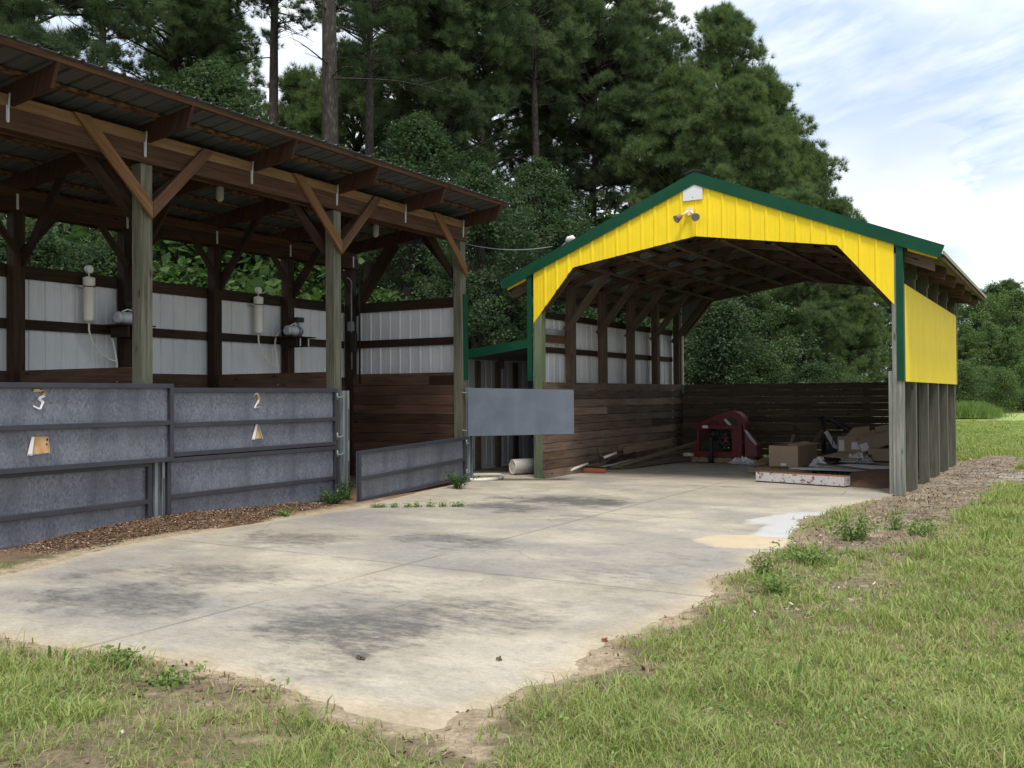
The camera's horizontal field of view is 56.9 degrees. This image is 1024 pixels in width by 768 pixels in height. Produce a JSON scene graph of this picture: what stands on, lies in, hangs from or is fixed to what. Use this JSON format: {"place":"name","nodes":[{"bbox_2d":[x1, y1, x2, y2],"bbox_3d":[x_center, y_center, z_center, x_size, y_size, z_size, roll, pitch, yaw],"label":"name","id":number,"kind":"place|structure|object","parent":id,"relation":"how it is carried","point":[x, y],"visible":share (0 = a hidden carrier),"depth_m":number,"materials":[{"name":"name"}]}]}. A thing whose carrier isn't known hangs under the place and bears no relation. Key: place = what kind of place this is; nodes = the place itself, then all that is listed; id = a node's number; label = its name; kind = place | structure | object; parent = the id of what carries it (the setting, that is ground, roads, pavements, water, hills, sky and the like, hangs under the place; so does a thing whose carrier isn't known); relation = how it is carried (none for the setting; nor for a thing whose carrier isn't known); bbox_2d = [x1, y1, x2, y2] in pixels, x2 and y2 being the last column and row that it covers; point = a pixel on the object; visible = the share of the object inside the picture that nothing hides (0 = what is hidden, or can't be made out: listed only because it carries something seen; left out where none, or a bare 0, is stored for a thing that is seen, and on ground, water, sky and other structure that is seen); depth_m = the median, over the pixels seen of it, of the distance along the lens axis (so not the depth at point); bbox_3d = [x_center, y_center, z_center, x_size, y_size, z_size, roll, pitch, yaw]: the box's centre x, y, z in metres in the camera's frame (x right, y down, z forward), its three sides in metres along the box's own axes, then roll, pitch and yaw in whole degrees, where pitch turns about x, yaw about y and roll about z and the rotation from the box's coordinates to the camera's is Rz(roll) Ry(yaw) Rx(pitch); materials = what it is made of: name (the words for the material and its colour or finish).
{"place":"outdoors","nodes":[
{"label":"outdoors","id":0,"kind":"place"},
{"bbox_2d":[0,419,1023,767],"bbox_3d":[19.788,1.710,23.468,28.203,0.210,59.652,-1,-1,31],"label":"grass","id":1,"kind":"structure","parent":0,"point":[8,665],"depth_m":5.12,"materials":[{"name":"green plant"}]},
{"bbox_2d":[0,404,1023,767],"bbox_3d":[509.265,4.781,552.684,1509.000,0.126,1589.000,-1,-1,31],"label":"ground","id":2,"kind":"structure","parent":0,"point":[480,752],"depth_m":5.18,"materials":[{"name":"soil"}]},
{"bbox_2d":[0,214,99,273],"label":"shrub","id":3,"kind":"object","parent":2,"relation":"on","point":[40,249],"visible":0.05,"depth_m":20.88,"materials":[{"name":"green plant"}]},
{"bbox_2d":[0,0,168,231],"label":"pine tree","id":4,"kind":"object","parent":2,"relation":"on","point":[19,14],"visible":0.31,"depth_m":25.57,"materials":[{"name":"green plant"}]},
{"bbox_2d":[54,231,162,280],"bbox_3d":[-8.946,-0.808,21.927,5.810,5.626,5.470,0,-1,3],"label":"shrub","id":5,"kind":"object","parent":2,"relation":"on","point":[105,258],"visible":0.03,"depth_m":21.63,"materials":[{"name":"green plant"}]},
{"bbox_2d":[75,641,145,672],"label":"weed plant","id":6,"kind":"object","parent":2,"relation":"on","point":[124,651],"visible":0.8,"depth_m":5.72,"materials":[{"name":"green plant"}]},
{"bbox_2d":[49,0,176,73],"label":"pine tree","id":7,"kind":"object","parent":2,"relation":"on","point":[135,16],"visible":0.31,"depth_m":34.39,"materials":[{"name":"green plant"}]},
{"bbox_2d":[119,660,208,692],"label":"weed plant","id":8,"kind":"object","parent":2,"relation":"on","point":[160,677],"visible":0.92,"depth_m":5.33,"materials":[{"name":"green plant"}]},
{"bbox_2d":[0,501,334,555],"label":"mulch","id":9,"kind":"object","parent":2,"relation":"on","point":[138,534],"visible":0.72,"depth_m":11.71,"materials":[{"name":"brown wood"}]},
{"bbox_2d":[108,257,254,291],"bbox_3d":[-7.338,-0.387,20.259,5.238,4.778,5.688,-1,-1,31],"label":"climbing vine","id":10,"kind":"object","parent":2,"relation":"on","point":[196,275],"visible":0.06,"depth_m":20.26,"materials":[{"name":"green plant"}]},
{"bbox_2d":[94,0,285,108],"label":"pine tree","id":11,"kind":"object","parent":2,"relation":"on","point":[192,36],"visible":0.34,"depth_m":39.04,"materials":[{"name":"green plant"}]},
{"bbox_2d":[130,0,268,121],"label":"pine tree","id":12,"kind":"object","parent":2,"relation":"on","point":[255,72],"visible":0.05,"depth_m":51.64,"materials":[{"name":"green plant"}]},
{"bbox_2d":[37,222,364,300],"bbox_3d":[-8.690,-2.440,24.759,10.860,9.122,10.001,0,-1,3],"label":"climbing vine","id":13,"kind":"object","parent":2,"relation":"on","point":[186,252],"visible":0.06,"depth_m":22.80,"materials":[{"name":"green plant"}]},
{"bbox_2d":[71,53,341,301],"bbox_3d":[-7.926,-3.354,24.463,6.022,10.711,7.582,-1,-1,31],"label":"broadleaf tree","id":14,"kind":"object","parent":2,"relation":"on","point":[220,82],"visible":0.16,"depth_m":24.49,"materials":[{"name":"green plant"}]},
{"bbox_2d":[222,266,280,294],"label":"climbing vine","id":15,"kind":"object","parent":2,"relation":"on","point":[238,275],"depth_m":21.76,"materials":[{"name":"green plant"}]},
{"bbox_2d":[0,33,511,516],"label":"stall shed","id":16,"kind":"structure","parent":2,"relation":"on","point":[140,167],"depth_m":14.85,"materials":[{"name":"brown wood"}]},
{"bbox_2d":[0,463,151,549],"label":"stall gate","id":17,"kind":"structure","parent":16,"relation":"attached to","point":[38,506],"depth_m":10.96,"materials":[{"name":"metal"}]},
{"bbox_2d":[0,382,173,474],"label":"stall gate","id":18,"kind":"structure","parent":16,"relation":"attached to","point":[53,426],"depth_m":11.03,"materials":[{"name":"metal"}]},
{"bbox_2d":[76,265,117,366],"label":"filter column","id":19,"kind":"structure","parent":16,"relation":"attached to","point":[88,283],"depth_m":14.29,"materials":[{"name":"white plastic"}]},
{"bbox_2d":[165,446,343,515],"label":"stall gate","id":20,"kind":"structure","parent":16,"relation":"attached to","point":[228,481],"depth_m":13.33,"materials":[{"name":"metal"}]},
{"bbox_2d":[174,388,343,456],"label":"stall gate","id":21,"kind":"structure","parent":16,"relation":"attached to","point":[207,421],"depth_m":13.38,"materials":[{"name":"metal"}]},
{"bbox_2d":[248,287,280,372],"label":"filter column","id":22,"kind":"structure","parent":16,"relation":"attached to","point":[258,313],"depth_m":17.25,"materials":[{"name":"white plastic"}]},
{"bbox_2d":[347,266,361,383],"bbox_3d":[-3.294,-1.204,19.339,0.491,2.408,0.127,-1,-1,25],"label":"electric conduit","id":23,"kind":"object","parent":16,"relation":"attached to","point":[353,341],"visible":0.94,"depth_m":19.29,"materials":[{"name":"metal"}]},
{"bbox_2d":[356,436,469,501],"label":"stall gate","id":24,"kind":"structure","parent":16,"relation":"attached to","point":[389,471],"depth_m":16.02,"materials":[{"name":"metal"}]},
{"bbox_2d":[462,388,573,435],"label":"stall gate","id":25,"kind":"structure","parent":16,"relation":"attached to","point":[498,412],"depth_m":17.92,"materials":[{"name":"metal"}]},
{"bbox_2d":[237,0,321,125],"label":"pine tree","id":26,"kind":"object","parent":2,"relation":"on","point":[272,8],"visible":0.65,"depth_m":34.98,"materials":[{"name":"green plant"}]},
{"bbox_2d":[0,185,623,312],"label":"woods","id":27,"kind":"object","parent":2,"relation":"on","point":[607,214],"visible":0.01,"depth_m":58.02,"materials":[{"name":"green plant"}]},
{"bbox_2d":[257,59,377,291],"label":"pine tree","id":28,"kind":"object","parent":2,"relation":"on","point":[291,100],"visible":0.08,"depth_m":51.07,"materials":[{"name":"green plant"}]},
{"bbox_2d":[284,47,445,302],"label":"pine tree","id":29,"kind":"object","parent":2,"relation":"on","point":[347,129],"visible":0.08,"depth_m":45.78,"materials":[{"name":"green plant"}]},
{"bbox_2d":[296,0,435,284],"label":"pine tree","id":30,"kind":"object","parent":2,"relation":"on","point":[357,51],"visible":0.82,"depth_m":32.95,"materials":[{"name":"green plant"}]},
{"bbox_2d":[290,0,453,301],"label":"pine tree","id":31,"kind":"object","parent":2,"relation":"on","point":[329,92],"visible":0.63,"depth_m":26.97,"materials":[{"name":"brown plant"}]},
{"bbox_2d":[341,287,416,303],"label":"shrub","id":32,"kind":"object","parent":2,"relation":"on","point":[374,297],"visible":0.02,"depth_m":25.67,"materials":[{"name":"green plant"}]},
{"bbox_2d":[320,0,498,298],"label":"pine tree","id":33,"kind":"object","parent":2,"relation":"on","point":[343,89],"visible":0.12,"depth_m":43.52,"materials":[{"name":"green plant"}]},
{"bbox_2d":[344,110,507,320],"bbox_3d":[-2.829,-3.486,30.486,6.212,11.050,7.821,0,-1,-5],"label":"broadleaf tree","id":34,"kind":"object","parent":2,"relation":"on","point":[420,130],"visible":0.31,"depth_m":30.43,"materials":[{"name":"green plant"}]},
{"bbox_2d":[350,0,560,240],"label":"pine tree","id":35,"kind":"object","parent":2,"relation":"on","point":[453,31],"visible":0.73,"depth_m":36.69,"materials":[{"name":"green plant"}]},
{"bbox_2d":[0,456,918,729],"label":"concrete slab","id":36,"kind":"structure","parent":2,"relation":"on","point":[430,614],"depth_m":8.30,"materials":[{"name":"grey concrete"}]},
{"bbox_2d":[466,339,533,469],"bbox_3d":[0.232,0.514,21.103,2.487,2.768,3.842,-1,-1,31],"label":"lean to","id":37,"kind":"object","parent":36,"relation":"on","point":[503,365],"visible":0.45,"depth_m":21.71,"materials":[{"name":"green paint"}]},
{"bbox_2d":[509,458,533,473],"bbox_3d":[0.230,1.716,19.710,0.508,0.330,0.330,0,-1,-28],"label":"plastic bucket","id":38,"kind":"object","parent":36,"relation":"on","point":[522,466],"visible":0.98,"depth_m":19.59,"materials":[{"name":"white plastic"}]},
{"bbox_2d":[599,459,631,466],"bbox_3d":[2.263,1.784,21.047,0.070,0.120,1.912,-1,-1,37],"label":"loose board","id":39,"kind":"object","parent":36,"relation":"on","point":[613,463],"visible":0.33,"depth_m":20.97,"materials":[{"name":"wood"}]},
{"bbox_2d":[616,449,693,462],"bbox_3d":[3.514,1.746,22.805,0.140,0.140,3.817,-1,-1,36],"label":"loose board","id":40,"kind":"object","parent":39,"relation":"on","point":[678,452],"visible":0.53,"depth_m":23.33,"materials":[{"name":"brown wood"}]},
{"bbox_2d":[606,452,636,463],"bbox_3d":[2.488,1.678,21.554,0.120,0.210,1.211,-1,-1,37],"label":"loose board","id":41,"kind":"object","parent":40,"relation":"on","point":[619,458],"visible":1,"depth_m":21.48,"materials":[{"name":"brown wood"}]},
{"bbox_2d":[623,438,671,453],"bbox_3d":[3.281,1.486,22.713,0.050,0.270,2.416,-1,-1,36],"label":"loose board","id":42,"kind":"object","parent":41,"relation":"on","point":[646,446],"visible":1,"depth_m":22.61,"materials":[{"name":"brown wood"}]},
{"bbox_2d":[617,456,693,468],"bbox_3d":[3.824,1.826,22.561,0.160,0.110,4.550,-1,-1,39],"label":"loose board","id":43,"kind":"object","parent":36,"relation":"on","point":[653,463],"visible":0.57,"depth_m":21.86,"materials":[{"name":"brown wood"}]},
{"bbox_2d":[610,442,695,467],"bbox_3d":[3.459,1.651,22.344,0.150,0.405,4.081,-1,-1,37],"label":"loose board","id":44,"kind":"object","parent":43,"relation":"on","point":[651,455],"visible":0.87,"depth_m":22.01,"materials":[{"name":"brown wood"}]},
{"bbox_2d":[692,456,762,463],"bbox_3d":[5.259,1.825,23.045,1.400,0.125,1.200,-1,-1,31],"label":"wooden pallet","id":45,"kind":"object","parent":36,"relation":"on","point":[745,460],"visible":0.56,"depth_m":22.56,"materials":[{"name":"brown wood"}]},
{"bbox_2d":[694,411,762,462],"bbox_3d":[5.177,1.266,22.892,1.470,1.239,1.155,-1,-1,31],"label":"red machine","id":46,"kind":"object","parent":45,"relation":"on","point":[736,422],"visible":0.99,"depth_m":22.70,"materials":[{"name":"paint"}]},
{"bbox_2d":[691,534,796,548],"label":"yellow sand","id":47,"kind":"structure","parent":36,"relation":"on","point":[739,541],"depth_m":10.45,"materials":[{"name":"beige sand"}]},
{"bbox_2d":[743,511,826,538],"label":"white sand","id":48,"kind":"structure","parent":36,"relation":"on","point":[780,525],"depth_m":11.98,"materials":[{"name":"white sand"}]},
{"bbox_2d":[748,461,836,473],"bbox_3d":[6.052,1.787,20.274,1.300,0.125,2.350,-1,-1,31],"label":"wooden pallet","id":49,"kind":"object","parent":36,"relation":"on","point":[755,468],"visible":0.48,"depth_m":19.48,"materials":[{"name":"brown wood"}]},
{"bbox_2d":[769,441,816,466],"bbox_3d":[5.992,1.479,20.141,0.620,0.486,1.153,-1,-1,37],"label":"cardboard box","id":50,"kind":"object","parent":49,"relation":"on","point":[800,454],"visible":0.87,"depth_m":19.76,"materials":[{"name":"brown cardboard"}]},
{"bbox_2d":[756,471,849,486],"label":"wooden beam","id":51,"kind":"structure","parent":36,"relation":"on","point":[828,480],"depth_m":17.04,"materials":[{"name":"white paint"}]},
{"bbox_2d":[818,416,852,461],"bbox_3d":[7.974,1.310,22.291,1.582,1.099,0.977,-1,-1,31],"label":"old tiller","id":52,"kind":"object","parent":36,"relation":"on","point":[832,443],"visible":0.53,"depth_m":22.30,"materials":[{"name":"metal"}]},
{"bbox_2d":[837,426,868,453],"bbox_3d":[7.695,1.249,21.180,0.620,0.600,0.589,-1,-1,37],"label":"cardboard box","id":53,"kind":"object","parent":36,"relation":"on","point":[847,443],"visible":0.56,"depth_m":21.05,"materials":[{"name":"brown cardboard"}]},
{"bbox_2d":[868,447,888,465],"bbox_3d":[8.104,1.596,20.303,0.700,0.440,0.600,-1,-1,39],"label":"cardboard box","id":54,"kind":"object","parent":36,"relation":"on","point":[880,454],"visible":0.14,"depth_m":20.17,"materials":[{"name":"brown cardboard"}]},
{"bbox_2d":[856,425,888,452],"bbox_3d":[7.952,1.178,20.697,0.720,0.356,0.503,-23,2,25],"label":"cardboard box","id":55,"kind":"object","parent":54,"relation":"on","point":[878,437],"visible":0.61,"depth_m":20.52,"materials":[{"name":"brown cardboard"}]},
{"bbox_2d":[849,469,918,488],"bbox_3d":[6.727,1.745,18.038,1.850,0.173,4.100,-1,-1,31],"label":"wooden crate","id":56,"kind":"object","parent":36,"relation":"on","point":[872,479],"visible":0.44,"depth_m":16.86,"materials":[{"name":"brown wood"}]},
{"bbox_2d":[403,264,532,349],"bbox_3d":[-1.669,-0.793,27.338,5.470,5.626,5.810,-1,-1,40],"label":"shrub","id":57,"kind":"object","parent":2,"relation":"on","point":[430,293],"visible":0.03,"depth_m":27.08,"materials":[{"name":"green plant"}]},
{"bbox_2d":[406,160,558,348],"bbox_3d":[-1.280,-2.084,26.165,5.746,8.118,4.564,-1,-1,37],"label":"broadleaf tree","id":58,"kind":"object","parent":2,"relation":"on","point":[478,177],"visible":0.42,"depth_m":25.57,"materials":[{"name":"green plant"}]},
{"bbox_2d":[412,3,581,264],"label":"pine tree","id":59,"kind":"object","parent":2,"relation":"on","point":[523,142],"visible":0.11,"depth_m":44.84,"materials":[{"name":"green plant"}]},
{"bbox_2d":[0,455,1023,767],"bbox_3d":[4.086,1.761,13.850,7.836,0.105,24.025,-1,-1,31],"label":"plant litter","id":60,"kind":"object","parent":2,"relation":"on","point":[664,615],"visible":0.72,"depth_m":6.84,"materials":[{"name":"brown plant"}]},
{"bbox_2d":[0,492,1023,767],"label":"weeds","id":61,"kind":"object","parent":2,"relation":"on","point":[742,648],"visible":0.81,"depth_m":4.78,"materials":[{"name":"green plant"}]},
{"bbox_2d":[427,155,597,340],"bbox_3d":[0.362,-2.614,29.881,6.544,9.246,5.198,0,-1,2],"label":"broadleaf tree","id":62,"kind":"object","parent":2,"relation":"on","point":[533,175],"visible":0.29,"depth_m":29.59,"materials":[{"name":"green plant"}]},
{"bbox_2d":[469,262,565,347],"bbox_3d":[-0.023,-0.798,27.800,5.810,5.626,5.470,-1,-1,33],"label":"shrub","id":63,"kind":"object","parent":2,"relation":"on","point":[520,312],"visible":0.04,"depth_m":27.31,"materials":[{"name":"green plant"}]},
{"bbox_2d":[473,0,597,255],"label":"pine tree","id":64,"kind":"object","parent":2,"relation":"on","point":[554,52],"visible":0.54,"depth_m":39.97,"materials":[{"name":"green plant"}]},
{"bbox_2d":[498,3,603,245],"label":"pine tree","id":65,"kind":"object","parent":2,"relation":"on","point":[588,155],"visible":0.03,"depth_m":51.20,"materials":[{"name":"green plant"}]},
{"bbox_2d":[509,0,685,228],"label":"pine tree","id":66,"kind":"object","parent":2,"relation":"on","point":[625,30],"visible":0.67,"depth_m":42.96,"materials":[{"name":"green plant"}]},
{"bbox_2d":[575,0,701,211],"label":"pine tree","id":67,"kind":"object","parent":2,"relation":"on","point":[653,22],"visible":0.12,"depth_m":45.62,"materials":[{"name":"green plant"}]},
{"bbox_2d":[586,57,749,319],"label":"pine tree","id":68,"kind":"object","parent":2,"relation":"on","point":[682,92],"visible":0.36,"depth_m":41.21,"materials":[{"name":"green plant"}]},
{"bbox_2d":[627,0,831,349],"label":"pine tree","id":69,"kind":"object","parent":2,"relation":"on","point":[727,35],"visible":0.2,"depth_m":44.87,"materials":[{"name":"green plant"}]},
{"bbox_2d":[681,295,789,434],"bbox_3d":[7.213,-1.384,33.047,4.789,6.765,3.803,-1,-1,15],"label":"broadleaf tree","id":70,"kind":"object","parent":2,"relation":"on","point":[741,298],"visible":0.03,"depth_m":31.94,"materials":[{"name":"green plant"}]},
{"bbox_2d":[665,297,814,447],"bbox_3d":[6.304,-0.442,29.478,5.018,4.858,4.724,0,-1,-20],"label":"shrub","id":71,"kind":"object","parent":2,"relation":"on","point":[723,318],"visible":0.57,"depth_m":29.09,"materials":[{"name":"green plant"}]},
{"bbox_2d":[500,169,986,496],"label":"open barn","id":72,"kind":"structure","parent":2,"relation":"on","point":[641,261],"depth_m":19.82,"materials":[{"name":"green wood"}]},
{"bbox_2d":[683,71,826,344],"bbox_3d":[9.874,-5.591,39.961,6.758,15.307,7.479,0,-1,-37],"label":"pine tree","id":73,"kind":"object","parent":2,"relation":"on","point":[750,126],"visible":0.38,"depth_m":39.03,"materials":[{"name":"green plant"}]},
{"bbox_2d":[712,290,803,422],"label":"broadleaf tree","id":74,"kind":"object","parent":2,"relation":"on","point":[757,302],"visible":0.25,"depth_m":31.69,"materials":[{"name":"green plant"}]},
{"bbox_2d":[745,547,787,576],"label":"weed plant","id":75,"kind":"object","parent":2,"relation":"on","point":[765,567],"visible":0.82,"depth_m":8.39,"materials":[{"name":"green plant"}]},
{"bbox_2d":[710,348,824,442],"bbox_3d":[7.800,0.422,29.139,3.854,3.067,3.031,0,-1,-6],"label":"shrub","id":76,"kind":"object","parent":2,"relation":"on","point":[776,366],"visible":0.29,"depth_m":28.60,"materials":[{"name":"green plant"}]},
{"bbox_2d":[684,289,850,440],"bbox_3d":[8.490,-1.279,34.673,6.464,6.648,6.867,0,-1,-19],"label":"broadleaf tree","id":77,"kind":"object","parent":2,"relation":"on","point":[817,347],"visible":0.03,"depth_m":32.62,"materials":[{"name":"green plant"}]},
{"bbox_2d":[749,567,803,595],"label":"weed plant","id":78,"kind":"object","parent":2,"relation":"on","point":[778,583],"visible":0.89,"depth_m":7.64,"materials":[{"name":"green plant"}]},
{"bbox_2d":[737,81,865,331],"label":"pine tree","id":79,"kind":"object","parent":2,"relation":"on","point":[810,168],"visible":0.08,"depth_m":43.68,"materials":[{"name":"green plant"}]},
{"bbox_2d":[766,536,859,564],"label":"weed plant","id":80,"kind":"object","parent":2,"relation":"on","point":[805,555],"visible":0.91,"depth_m":9.02,"materials":[{"name":"green plant"}]},
{"bbox_2d":[783,358,850,443],"bbox_3d":[10.067,0.561,31.048,2.905,2.813,2.735,0,-1,-35],"label":"shrub","id":81,"kind":"object","parent":2,"relation":"on","point":[813,373],"visible":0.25,"depth_m":30.84,"materials":[{"name":"green plant"}]},
{"bbox_2d":[758,186,878,409],"bbox_3d":[10.461,-2.598,34.097,4.296,9.172,4.314,0,-1,-24],"label":"pine tree","id":82,"kind":"object","parent":2,"relation":"on","point":[810,312],"visible":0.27,"depth_m":33.42,"materials":[{"name":"green plant"}]},
{"bbox_2d":[794,148,874,358],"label":"pine tree","id":83,"kind":"object","parent":2,"relation":"on","point":[828,192],"visible":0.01,"depth_m":45.32,"materials":[{"name":"green plant"}]},
{"bbox_2d":[804,282,891,416],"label":"pine tree","id":84,"kind":"object","parent":2,"relation":"on","point":[864,297],"visible":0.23,"depth_m":35.20,"materials":[{"name":"green plant"}]},
{"bbox_2d":[809,195,891,381],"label":"pine tree","id":85,"kind":"object","parent":2,"relation":"on","point":[842,205],"visible":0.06,"depth_m":43.49,"materials":[{"name":"green plant"}]},
{"bbox_2d":[822,513,888,540],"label":"weed plant","id":86,"kind":"object","parent":2,"relation":"on","point":[860,526],"visible":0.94,"depth_m":10.38,"materials":[{"name":"green plant"}]},
{"bbox_2d":[885,514,946,536],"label":"weed plant","id":87,"kind":"object","parent":2,"relation":"on","point":[913,528],"visible":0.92,"depth_m":10.75,"materials":[{"name":"green plant"}]},
{"bbox_2d":[955,359,992,405],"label":"shrub","id":88,"kind":"object","parent":2,"relation":"on","point":[964,373],"visible":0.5,"depth_m":77.50,"materials":[{"name":"green plant"}]},
{"bbox_2d":[955,321,997,400],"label":"broadleaf tree","id":89,"kind":"object","parent":2,"relation":"on","point":[965,329],"visible":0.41,"depth_m":83.62,"materials":[{"name":"green plant"}]},
{"bbox_2d":[957,364,1010,404],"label":"shrub","id":90,"kind":"object","parent":2,"relation":"on","point":[984,369],"visible":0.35,"depth_m":79.63,"materials":[{"name":"green plant"}]},
{"bbox_2d":[959,321,1017,397],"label":"broadleaf tree","id":91,"kind":"object","parent":2,"relation":"on","point":[991,333],"visible":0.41,"depth_m":85.57,"materials":[{"name":"green plant"}]},
{"bbox_2d":[955,288,1023,392],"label":"broadleaf tree","id":92,"kind":"object","parent":2,"relation":"on","point":[978,316],"visible":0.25,"depth_m":91.47,"materials":[{"name":"green plant"}]},
{"bbox_2d":[956,399,1023,418],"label":"tall grass","id":93,"kind":"structure","parent":2,"relation":"on","point":[970,409],"depth_m":60.13,"materials":[{"name":"green plant"}]},
{"bbox_2d":[976,280,1022,362],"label":"broadleaf tree","id":94,"kind":"object","parent":2,"relation":"on","point":[997,290],"visible":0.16,"depth_m":97.51,"materials":[{"name":"green plant"}]},
{"bbox_2d":[976,366,1023,411],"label":"shrub","id":95,"kind":"object","parent":2,"relation":"on","point":[999,374],"visible":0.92,"depth_m":76.63,"materials":[{"name":"green plant"}]},
{"bbox_2d":[980,288,1023,407],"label":"broadleaf tree","id":96,"kind":"object","parent":2,"relation":"on","point":[1015,300],"visible":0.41,"depth_m":91.84,"materials":[{"name":"green plant"}]},
{"bbox_2d":[982,325,1023,408],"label":"broadleaf tree","id":97,"kind":"object","parent":2,"relation":"on","point":[1011,335],"visible":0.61,"depth_m":83.71,"materials":[{"name":"green plant"}]},
{"bbox_2d":[0,420,1023,767],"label":"dry grass","id":98,"kind":"structure","parent":0,"point":[708,742],"depth_m":5.19,"materials":[{"name":"green plant"}]},
{"bbox_2d":[6,0,1023,387],"label":"sky","id":99,"kind":"structure","parent":0,"point":[923,100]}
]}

